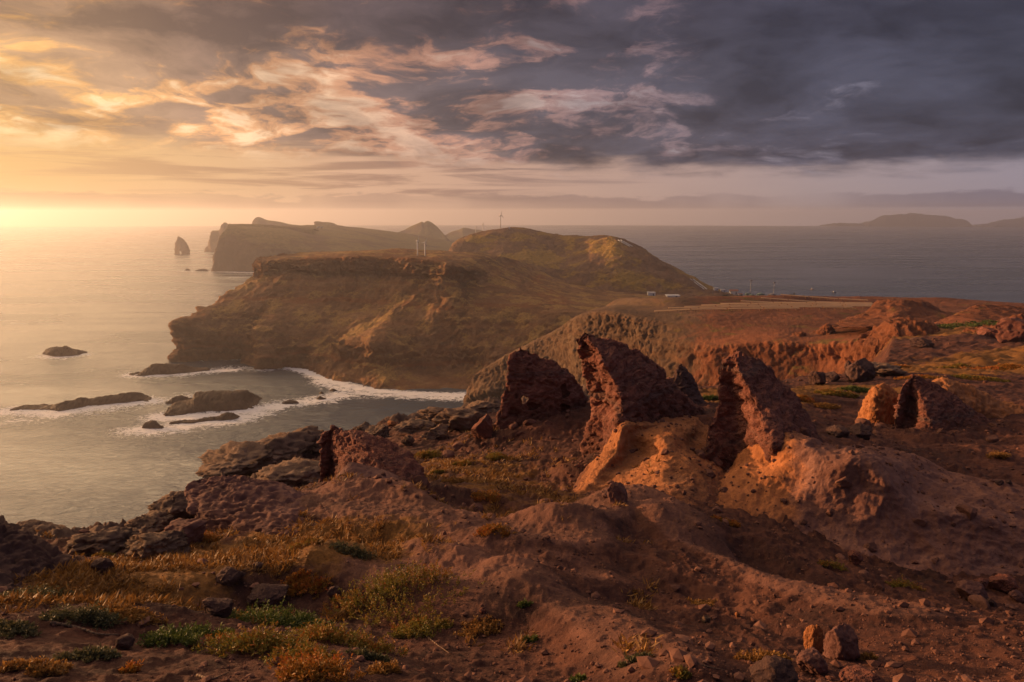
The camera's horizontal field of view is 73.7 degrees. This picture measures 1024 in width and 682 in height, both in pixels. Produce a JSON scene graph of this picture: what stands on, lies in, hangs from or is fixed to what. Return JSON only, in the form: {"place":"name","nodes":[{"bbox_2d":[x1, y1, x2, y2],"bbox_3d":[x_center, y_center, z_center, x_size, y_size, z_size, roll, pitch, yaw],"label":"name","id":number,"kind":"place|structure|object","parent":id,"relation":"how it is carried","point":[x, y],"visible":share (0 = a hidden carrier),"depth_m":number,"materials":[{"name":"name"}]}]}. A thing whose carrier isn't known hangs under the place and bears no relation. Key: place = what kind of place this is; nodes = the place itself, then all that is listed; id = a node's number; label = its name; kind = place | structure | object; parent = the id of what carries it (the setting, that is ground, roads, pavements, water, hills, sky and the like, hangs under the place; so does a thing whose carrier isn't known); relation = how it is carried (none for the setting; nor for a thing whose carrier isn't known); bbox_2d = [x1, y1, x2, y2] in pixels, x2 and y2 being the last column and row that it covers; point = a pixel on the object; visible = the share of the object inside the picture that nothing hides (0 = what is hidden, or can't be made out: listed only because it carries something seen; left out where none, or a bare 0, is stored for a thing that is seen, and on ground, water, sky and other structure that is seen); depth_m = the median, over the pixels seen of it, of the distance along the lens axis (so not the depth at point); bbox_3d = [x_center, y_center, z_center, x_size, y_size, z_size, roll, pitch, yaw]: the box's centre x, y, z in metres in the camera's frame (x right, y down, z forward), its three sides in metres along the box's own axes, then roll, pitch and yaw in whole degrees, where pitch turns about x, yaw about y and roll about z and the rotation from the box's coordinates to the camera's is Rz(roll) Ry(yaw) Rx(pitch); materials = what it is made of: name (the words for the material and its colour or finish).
{"place":"outdoors","nodes":[
{"label":"outdoors","id":0,"kind":"place"},
{"bbox_2d":[204,222,227,251],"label":"cliff","id":1,"kind":"structure","parent":0,"point":[213,240],"depth_m":1979.63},
{"bbox_2d":[252,217,302,225],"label":"hill","id":2,"kind":"structure","parent":0,"point":[258,220],"depth_m":2274.86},
{"bbox_2d":[211,224,453,271],"bbox_3d":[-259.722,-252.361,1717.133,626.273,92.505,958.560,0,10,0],"label":"headland","id":3,"kind":"structure","parent":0,"point":[241,247],"depth_m":1359.12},
{"bbox_2d":[399,221,449,240],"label":"hill","id":4,"kind":"structure","parent":0,"point":[428,229],"depth_m":2435.89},
{"bbox_2d":[167,248,682,389],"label":"headland","id":5,"kind":"structure","parent":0,"point":[399,319],"depth_m":479.17,"materials":[{"name":"stone"}]},
{"bbox_2d":[445,228,481,241],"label":"hill","id":6,"kind":"structure","parent":0,"point":[454,236],"depth_m":2737.46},
{"bbox_2d":[0,321,1023,681],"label":"ground","id":7,"kind":"structure","parent":0,"point":[492,561],"depth_m":8.59,"materials":[{"name":"red soil"}]},
{"bbox_2d":[0,615,41,638],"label":"shrub","id":8,"kind":"object","parent":7,"relation":"on","point":[13,627],"visible":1,"depth_m":5.03,"materials":[{"name":"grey plant"}]},
{"bbox_2d":[0,655,74,677],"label":"shrub","id":9,"kind":"object","parent":7,"relation":"on","point":[33,667],"visible":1,"depth_m":4.14,"materials":[{"name":"plant"}]},
{"bbox_2d":[0,522,76,590],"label":"boulder","id":10,"kind":"object","parent":7,"relation":"on","point":[23,552],"visible":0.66,"depth_m":7.70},
{"bbox_2d":[16,519,63,531],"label":"boulder","id":11,"kind":"object","parent":7,"relation":"on","point":[31,524],"visible":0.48,"depth_m":13.78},
{"bbox_2d":[0,582,83,598],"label":"shrub","id":12,"kind":"object","parent":7,"relation":"on","point":[34,590],"visible":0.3,"depth_m":6.65,"materials":[{"name":"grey plant"}]},
{"bbox_2d":[38,600,127,630],"bbox_3d":[-3.409,2.182,5.439,0.616,0.246,0.390,0,10,0],"label":"shrub","id":13,"kind":"object","parent":7,"relation":"on","point":[95,615],"visible":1,"depth_m":5.40,"materials":[{"name":"green plant"}]},
{"bbox_2d":[50,621,118,634],"bbox_3d":[-3.307,2.225,5.252,0.499,0.142,0.095,0,10,0],"label":"dry root","id":14,"kind":"object","parent":7,"relation":"on","point":[68,625],"visible":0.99,"depth_m":5.25,"materials":[{"name":"brown plant"}]},
{"bbox_2d":[52,643,123,662],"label":"shrub","id":15,"kind":"object","parent":7,"relation":"on","point":[87,653],"visible":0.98,"depth_m":4.57,"materials":[{"name":"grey plant"}]},
{"bbox_2d":[65,526,136,555],"bbox_3d":[-6.341,3.105,10.514,0.979,0.389,0.791,-3,11,-18],"label":"boulder","id":16,"kind":"object","parent":7,"relation":"on","point":[113,539],"visible":0.83,"depth_m":10.35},
{"bbox_2d":[90,557,114,574],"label":"boulder","id":17,"kind":"object","parent":7,"relation":"on","point":[101,564],"visible":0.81,"depth_m":7.59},
{"bbox_2d":[115,633,134,648],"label":"boulder","id":18,"kind":"object","parent":7,"relation":"on","point":[126,641],"visible":0.98,"depth_m":4.96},
{"bbox_2d":[118,658,144,673],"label":"shrub","id":19,"kind":"object","parent":7,"relation":"on","point":[132,667],"visible":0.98,"depth_m":4.38,"materials":[{"name":"orange plant"}]},
{"bbox_2d":[99,602,168,625],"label":"shrub","id":20,"kind":"object","parent":7,"relation":"on","point":[132,613],"visible":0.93,"depth_m":5.66,"materials":[{"name":"plant"}]},
{"bbox_2d":[124,510,174,534],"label":"boulder","id":21,"kind":"object","parent":7,"relation":"on","point":[152,521],"visible":0.71,"depth_m":13.21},
{"bbox_2d":[122,529,190,560],"bbox_3d":[-5.308,3.088,10.197,0.934,0.496,0.778,-5,11,-24],"label":"boulder","id":22,"kind":"object","parent":7,"relation":"on","point":[143,545],"visible":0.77,"depth_m":10.08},
{"bbox_2d":[146,491,194,517],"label":"boulder","id":23,"kind":"object","parent":7,"relation":"on","point":[173,503],"visible":0.49,"depth_m":15.18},
{"bbox_2d":[135,622,207,648],"bbox_3d":[-2.603,2.273,5.218,0.542,0.266,0.380,0,10,0],"label":"shrub","id":24,"kind":"object","parent":7,"relation":"on","point":[158,638],"visible":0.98,"depth_m":5.18,"materials":[{"name":"green plant"}]},
{"bbox_2d":[164,518,206,544],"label":"boulder","id":25,"kind":"object","parent":7,"relation":"on","point":[194,529],"visible":0.61,"depth_m":10.82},
{"bbox_2d":[173,620,235,638],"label":"shrub","id":26,"kind":"object","parent":7,"relation":"on","point":[204,628],"visible":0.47,"depth_m":5.55,"materials":[{"name":"green plant"}]},
{"bbox_2d":[202,597,233,617],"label":"boulder","id":27,"kind":"object","parent":7,"relation":"on","point":[220,607],"visible":0.93,"depth_m":6.42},
{"bbox_2d":[215,566,246,585],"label":"boulder","id":28,"kind":"object","parent":7,"relation":"on","point":[228,576],"visible":1,"depth_m":7.88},
{"bbox_2d":[195,440,275,478],"bbox_3d":[-9.182,4.028,22.679,2.530,1.028,2.542,-5,12,-27],"label":"boulder","id":29,"kind":"object","parent":7,"relation":"on","point":[233,458],"visible":0.85,"depth_m":22.38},
{"bbox_2d":[184,475,314,538],"bbox_3d":[-3.872,3.342,11.682,2.193,0.936,5.334,-9,13,-40],"label":"boulder","id":30,"kind":"object","parent":7,"relation":"on","point":[240,503],"visible":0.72,"depth_m":12.25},
{"bbox_2d":[190,618,316,659],"bbox_3d":[-1.935,2.297,5.167,0.901,0.342,0.620,0,10,0],"label":"shrub","id":31,"kind":"object","parent":7,"relation":"on","point":[254,642],"visible":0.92,"depth_m":5.11,"materials":[{"name":"green plant"}]},
{"bbox_2d":[246,583,288,606],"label":"boulder","id":32,"kind":"object","parent":7,"relation":"on","point":[273,594],"visible":0.95,"depth_m":7.75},
{"bbox_2d":[227,596,333,628],"bbox_3d":[-2.398,2.725,6.798,1.217,0.510,0.710,0,10,0],"label":"shrub","id":33,"kind":"object","parent":7,"relation":"on","point":[276,616],"visible":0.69,"depth_m":6.74,"materials":[{"name":"green plant"}]},
{"bbox_2d":[255,431,316,462],"bbox_3d":[-8.823,4.137,26.305,2.444,1.169,2.109,-9,13,-39],"label":"boulder","id":34,"kind":"object","parent":7,"relation":"on","point":[284,445],"visible":0.62,"depth_m":26.08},
{"bbox_2d":[256,457,320,487],"bbox_3d":[-6.482,4.002,20.397,2.364,0.770,1.743,-4,11,-21],"label":"boulder","id":35,"kind":"object","parent":7,"relation":"on","point":[293,471],"visible":0.56,"depth_m":20.04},
{"bbox_2d":[263,636,339,666],"bbox_3d":[-1.489,2.235,4.820,0.525,0.274,0.417,0,10,0],"label":"shrub","id":36,"kind":"object","parent":7,"relation":"on","point":[298,649],"visible":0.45,"depth_m":4.81,"materials":[{"name":"green plant"}]},
{"bbox_2d":[280,568,334,599],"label":"shrub","id":37,"kind":"object","parent":7,"relation":"on","point":[303,580],"visible":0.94,"depth_m":8.06,"materials":[{"name":"orange plant"}]},
{"bbox_2d":[292,425,323,452],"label":"boulder","id":38,"kind":"object","parent":7,"relation":"on","point":[315,446],"visible":0.38,"depth_m":27.53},
{"bbox_2d":[266,647,365,681],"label":"shrub","id":39,"kind":"object","parent":7,"relation":"on","point":[315,668],"visible":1,"depth_m":4.29,"materials":[{"name":"orange plant"}]},
{"bbox_2d":[0,425,663,656],"bbox_3d":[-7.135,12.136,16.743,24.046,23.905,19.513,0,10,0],"label":"dry grass","id":40,"kind":"structure","parent":7,"relation":"on","point":[180,561],"depth_m":8.36,"materials":[{"name":"plant"}]},
{"bbox_2d":[285,617,408,656],"bbox_3d":[-1.402,2.575,5.851,1.063,0.530,0.681,0,10,0],"label":"shrub","id":41,"kind":"object","parent":7,"relation":"on","point":[321,631],"visible":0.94,"depth_m":5.69,"materials":[{"name":"green plant"}]},
{"bbox_2d":[329,538,376,559],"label":"shrub","id":42,"kind":"object","parent":7,"relation":"on","point":[360,553],"visible":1,"depth_m":8.70,"materials":[{"name":"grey plant"}]},
{"bbox_2d":[331,462,402,480],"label":"tuff slope","id":43,"kind":"structure","parent":7,"relation":"on","point":[358,469],"depth_m":14.54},
{"bbox_2d":[343,646,391,662],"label":"shrub","id":44,"kind":"object","parent":7,"relation":"on","point":[367,654],"visible":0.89,"depth_m":5.10,"materials":[{"name":"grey plant"}]},
{"bbox_2d":[316,425,424,481],"bbox_3d":[-2.880,3.283,15.950,2.132,1.894,4.943,-8,13,-38],"label":"rock fin","id":45,"kind":"object","parent":7,"relation":"on","point":[340,449],"visible":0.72,"depth_m":16.38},
{"bbox_2d":[365,424,391,437],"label":"boulder","id":46,"kind":"object","parent":7,"relation":"on","point":[383,430],"visible":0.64,"depth_m":29.41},
{"bbox_2d":[367,658,401,674],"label":"shrub","id":47,"kind":"object","parent":7,"relation":"on","point":[379,667],"visible":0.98,"depth_m":4.51,"materials":[{"name":"plant"}]},
{"bbox_2d":[320,558,487,626],"bbox_3d":[-1.243,2.799,7.508,1.730,0.577,1.192,6,12,31],"label":"shrub","id":48,"kind":"object","parent":7,"relation":"on","point":[390,578],"visible":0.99,"depth_m":7.57,"materials":[{"name":"green plant"}]},
{"bbox_2d":[391,418,436,433],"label":"boulder","id":49,"kind":"object","parent":7,"relation":"on","point":[411,426],"visible":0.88,"depth_m":27.96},
{"bbox_2d":[385,612,453,638],"bbox_3d":[-0.921,2.856,6.822,0.705,0.246,0.507,0,10,0],"label":"shrub","id":50,"kind":"object","parent":7,"relation":"on","point":[404,629],"visible":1,"depth_m":6.79,"materials":[{"name":"green plant"}]},
{"bbox_2d":[419,406,444,419],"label":"boulder","id":51,"kind":"object","parent":7,"relation":"on","point":[430,413],"visible":0.48,"depth_m":35.43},
{"bbox_2d":[420,423,448,439],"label":"boulder","id":52,"kind":"object","parent":7,"relation":"on","point":[439,431],"visible":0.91,"depth_m":25.30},
{"bbox_2d":[432,408,484,431],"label":"boulder","id":53,"kind":"object","parent":7,"relation":"on","point":[464,420],"visible":0.63,"depth_m":26.66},
{"bbox_2d":[453,613,505,638],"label":"shrub","id":54,"kind":"object","parent":7,"relation":"on","point":[482,626],"visible":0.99,"depth_m":6.78,"materials":[{"name":"plant"}]},
{"bbox_2d":[471,414,492,438],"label":"boulder","id":55,"kind":"object","parent":7,"relation":"on","point":[482,428],"visible":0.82,"depth_m":22.98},
{"bbox_2d":[466,400,500,414],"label":"boulder","id":56,"kind":"object","parent":7,"relation":"on","point":[484,407],"visible":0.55,"depth_m":33.04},
{"bbox_2d":[470,490,501,502],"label":"shrub","id":57,"kind":"object","parent":7,"relation":"on","point":[489,497],"visible":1,"depth_m":14.45,"materials":[{"name":"orange plant"}]},
{"bbox_2d":[473,522,516,538],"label":"shrub","id":58,"kind":"object","parent":7,"relation":"on","point":[485,530],"visible":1,"depth_m":9.65,"materials":[{"name":"orange plant"}]},
{"bbox_2d":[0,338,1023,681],"bbox_3d":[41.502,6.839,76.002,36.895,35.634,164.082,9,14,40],"label":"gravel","id":59,"kind":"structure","parent":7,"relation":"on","point":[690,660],"depth_m":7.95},
{"bbox_2d":[492,347,588,429],"bbox_3d":[1.113,1.954,24.569,3.156,3.596,4.651,6,12,28],"label":"rock fin","id":60,"kind":"object","parent":7,"relation":"on","point":[548,388],"visible":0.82,"depth_m":23.78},
{"bbox_2d":[607,482,627,503],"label":"boulder","id":61,"kind":"object","parent":7,"relation":"on","point":[617,491],"visible":0.82,"depth_m":12.34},
{"bbox_2d":[617,651,652,667],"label":"shrub","id":62,"kind":"object","parent":7,"relation":"on","point":[633,659],"visible":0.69,"depth_m":5.07,"materials":[{"name":"green plant"}]},
{"bbox_2d":[575,332,707,454],"bbox_3d":[3.734,1.772,19.602,2.721,4.421,6.425,9,14,40],"label":"rock fin","id":63,"kind":"object","parent":7,"relation":"on","point":[624,382],"visible":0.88,"depth_m":18.43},
{"bbox_2d":[571,415,724,506],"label":"tuff slope","id":64,"kind":"structure","parent":7,"relation":"on","point":[600,472],"depth_m":15.83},
{"bbox_2d":[668,665,692,680],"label":"shrub","id":65,"kind":"object","parent":7,"relation":"on","point":[679,671],"visible":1,"depth_m":4.58,"materials":[{"name":"green plant"}]},
{"bbox_2d":[672,363,705,404],"bbox_3d":[6.879,1.757,26.461,1.408,1.869,2.754,5,12,27],"label":"rock fin","id":66,"kind":"object","parent":7,"relation":"on","point":[684,380],"visible":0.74,"depth_m":25.89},
{"bbox_2d":[733,647,792,661],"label":"shrub","id":67,"kind":"object","parent":7,"relation":"on","point":[755,656],"visible":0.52,"depth_m":5.32,"materials":[{"name":"plant"}]},
{"bbox_2d":[705,351,826,471],"bbox_3d":[6.785,1.764,16.873,2.842,3.113,5.310,8,13,39],"label":"rock fin","id":68,"kind":"object","parent":7,"relation":"on","point":[760,404],"visible":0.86,"depth_m":16.24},
{"bbox_2d":[748,655,798,681],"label":"boulder","id":69,"kind":"object","parent":7,"relation":"on","point":[773,668],"visible":1,"depth_m":4.44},
{"bbox_2d":[796,647,828,674],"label":"boulder","id":70,"kind":"object","parent":7,"relation":"on","point":[811,660],"visible":1,"depth_m":4.98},
{"bbox_2d":[803,624,823,652],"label":"boulder","id":71,"kind":"object","parent":7,"relation":"on","point":[813,635],"visible":0.81,"depth_m":6.01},
{"bbox_2d":[808,371,825,384],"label":"boulder","id":72,"kind":"object","parent":7,"relation":"on","point":[814,377],"visible":0.92,"depth_m":45.56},
{"bbox_2d":[817,559,848,571],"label":"shrub","id":73,"kind":"object","parent":7,"relation":"on","point":[834,565],"visible":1,"depth_m":11.30,"materials":[{"name":"green plant"}]},
{"bbox_2d":[813,386,859,398],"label":"shrub","id":74,"kind":"object","parent":7,"relation":"on","point":[831,392],"visible":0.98,"depth_m":35.81,"materials":[{"name":"green plant"}]},
{"bbox_2d":[826,425,849,437],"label":"boulder","id":75,"kind":"object","parent":7,"relation":"on","point":[838,431],"visible":0.88,"depth_m":19.63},
{"bbox_2d":[823,623,859,660],"bbox_3d":[2.714,2.480,5.610,0.275,0.337,0.269,0,10,0],"label":"boulder","id":76,"kind":"object","parent":7,"relation":"on","point":[840,642],"visible":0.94,"depth_m":5.53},
{"bbox_2d":[848,550,862,565],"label":"boulder","id":77,"kind":"object","parent":7,"relation":"on","point":[855,557],"visible":1,"depth_m":11.77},
{"bbox_2d":[845,423,871,439],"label":"boulder","id":78,"kind":"object","parent":7,"relation":"on","point":[860,430],"visible":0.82,"depth_m":20.27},
{"bbox_2d":[845,358,875,382],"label":"boulder","id":79,"kind":"object","parent":7,"relation":"on","point":[861,370],"visible":0.91,"depth_m":47.87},
{"bbox_2d":[839,664,885,681],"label":"boulder","id":80,"kind":"object","parent":7,"relation":"on","point":[856,673],"visible":1,"depth_m":4.55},
{"bbox_2d":[715,431,1023,577],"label":"tuff ridge","id":81,"kind":"structure","parent":7,"relation":"on","point":[880,494],"depth_m":13.50,"materials":[{"name":"stone"}]},
{"bbox_2d":[856,383,897,424],"bbox_3d":[14.476,2.878,26.716,1.773,2.596,1.930,0,10,0],"label":"boulder","id":82,"kind":"object","parent":7,"relation":"on","point":[880,401],"visible":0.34,"depth_m":26.11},
{"bbox_2d":[872,362,906,375],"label":"boulder","id":83,"kind":"object","parent":7,"relation":"on","point":[885,369],"visible":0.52,"depth_m":50.98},
{"bbox_2d":[850,317,940,361],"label":"cliff outcrop","id":84,"kind":"object","parent":7,"relation":"on","point":[870,344],"visible":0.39,"depth_m":161.66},
{"bbox_2d":[885,573,926,591],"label":"shrub","id":85,"kind":"object","parent":7,"relation":"on","point":[898,583],"visible":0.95,"depth_m":10.85,"materials":[{"name":"green plant"}]},
{"bbox_2d":[909,337,933,347],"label":"boulder","id":86,"kind":"object","parent":7,"relation":"on","point":[922,342],"visible":0.98,"depth_m":123.39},
{"bbox_2d":[892,374,991,432],"bbox_3d":[15.930,2.449,25.156,4.880,2.344,2.535,-4,11,-21],"label":"rock fin","id":87,"kind":"object","parent":7,"relation":"on","point":[922,404],"visible":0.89,"depth_m":24.94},
{"bbox_2d":[955,580,988,599],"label":"boulder","id":88,"kind":"object","parent":7,"relation":"on","point":[965,589],"visible":0.72,"depth_m":10.52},
{"bbox_2d":[932,377,1023,417],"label":"ridge","id":89,"kind":"object","parent":7,"relation":"on","point":[987,405],"visible":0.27,"depth_m":29.05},
{"bbox_2d":[950,374,1011,381],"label":"shrub","id":90,"kind":"object","parent":7,"relation":"on","point":[972,377],"visible":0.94,"depth_m":49.30,"materials":[{"name":"green plant"}]},
{"bbox_2d":[961,362,1023,370],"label":"shrub","id":91,"kind":"object","parent":7,"relation":"on","point":[1008,366],"visible":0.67,"depth_m":67.70,"materials":[{"name":"orange plant"}]},
{"bbox_2d":[987,573,1018,593],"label":"boulder","id":92,"kind":"object","parent":7,"relation":"on","point":[1006,583],"visible":0.96,"depth_m":11.46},
{"bbox_2d":[992,317,1023,342],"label":"boulder","id":93,"kind":"object","parent":7,"relation":"on","point":[1006,329],"visible":0.97,"depth_m":115.48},
{"bbox_2d":[0,225,1023,528],"bbox_3d":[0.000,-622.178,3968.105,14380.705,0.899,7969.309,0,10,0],"label":"sea","id":94,"kind":"structure","parent":0,"point":[112,301],"depth_m":673.39,"materials":[{"name":"liquid"}]},
{"bbox_2d":[42,345,86,356],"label":"sea rock","id":95,"kind":"object","parent":94,"relation":"in","point":[62,351],"visible":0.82,"depth_m":498.85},
{"bbox_2d":[10,392,151,410],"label":"sea rock","id":96,"kind":"object","parent":94,"relation":"in","point":[80,402],"visible":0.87,"depth_m":367.47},
{"bbox_2d":[129,363,209,375],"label":"sea rock","id":97,"kind":"object","parent":94,"relation":"in","point":[159,368],"visible":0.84,"depth_m":441.99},
{"bbox_2d":[174,236,189,254],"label":"sea stack","id":98,"kind":"object","parent":94,"relation":"in","point":[181,245],"visible":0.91,"depth_m":1829.92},
{"bbox_2d":[169,412,239,423],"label":"sea rock","id":99,"kind":"object","parent":94,"relation":"in","point":[227,416],"visible":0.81,"depth_m":340.25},
{"bbox_2d":[163,390,261,415],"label":"sea rock","id":100,"kind":"object","parent":94,"relation":"in","point":[215,400],"visible":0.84,"depth_m":359.08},
{"bbox_2d":[0,0,1023,226],"label":"sky","id":101,"kind":"structure","parent":0,"point":[114,113],"materials":[{"name":"grey"}]},
{"bbox_2d":[448,227,735,296],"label":"hill","id":102,"kind":"structure","parent":0,"point":[607,262],"depth_m":774.86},
{"bbox_2d":[463,295,1023,403],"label":"gully cliffs","id":103,"kind":"structure","parent":0,"point":[700,345],"depth_m":247.24,"materials":[{"name":"stone"}]},
{"bbox_2d":[654,307,799,312],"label":"solar panel row","id":104,"kind":"object","parent":103,"relation":"on","point":[695,309],"visible":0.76,"depth_m":264.57,"materials":[{"name":"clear glass"}]},
{"bbox_2d":[668,306,853,310],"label":"solar panel row","id":105,"kind":"object","parent":103,"relation":"on","point":[819,307],"visible":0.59,"depth_m":271.12,"materials":[{"name":"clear glass"}]},
{"bbox_2d":[684,305,871,307],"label":"solar panel row","id":106,"kind":"object","parent":103,"relation":"on","point":[855,306],"visible":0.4,"depth_m":278.35,"materials":[{"name":"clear glass"}]},
{"bbox_2d":[701,304,863,305],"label":"solar panel row","id":107,"kind":"object","parent":103,"relation":"on","point":[780,304],"visible":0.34,"depth_m":285.70,"materials":[{"name":"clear glass"}]},
{"bbox_2d":[793,323,835,336],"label":"rock crag","id":108,"kind":"structure","parent":103,"relation":"on","point":[827,329],"depth_m":210.94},
{"bbox_2d":[832,299,955,328],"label":"spoil mound","id":109,"kind":"object","parent":103,"relation":"on","point":[878,312],"visible":0.91,"depth_m":211.03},
{"bbox_2d":[937,319,998,329],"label":"shrub","id":110,"kind":"object","parent":103,"relation":"on","point":[952,326],"visible":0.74,"depth_m":173.47,"materials":[{"name":"green plant"}]},
{"bbox_2d":[934,304,1023,324],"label":"spoil mound","id":111,"kind":"object","parent":103,"relation":"on","point":[978,313],"visible":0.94,"depth_m":193.32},
{"bbox_2d":[861,213,972,226],"bbox_3d":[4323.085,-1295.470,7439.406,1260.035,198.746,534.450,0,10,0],"label":"distant island","id":112,"kind":"structure","parent":0,"point":[911,220],"depth_m":7290.88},
{"bbox_2d":[973,217,1023,226],"bbox_3d":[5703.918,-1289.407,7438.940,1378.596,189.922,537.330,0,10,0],"label":"distant island","id":113,"kind":"structure","parent":0,"point":[1017,222],"depth_m":7331.55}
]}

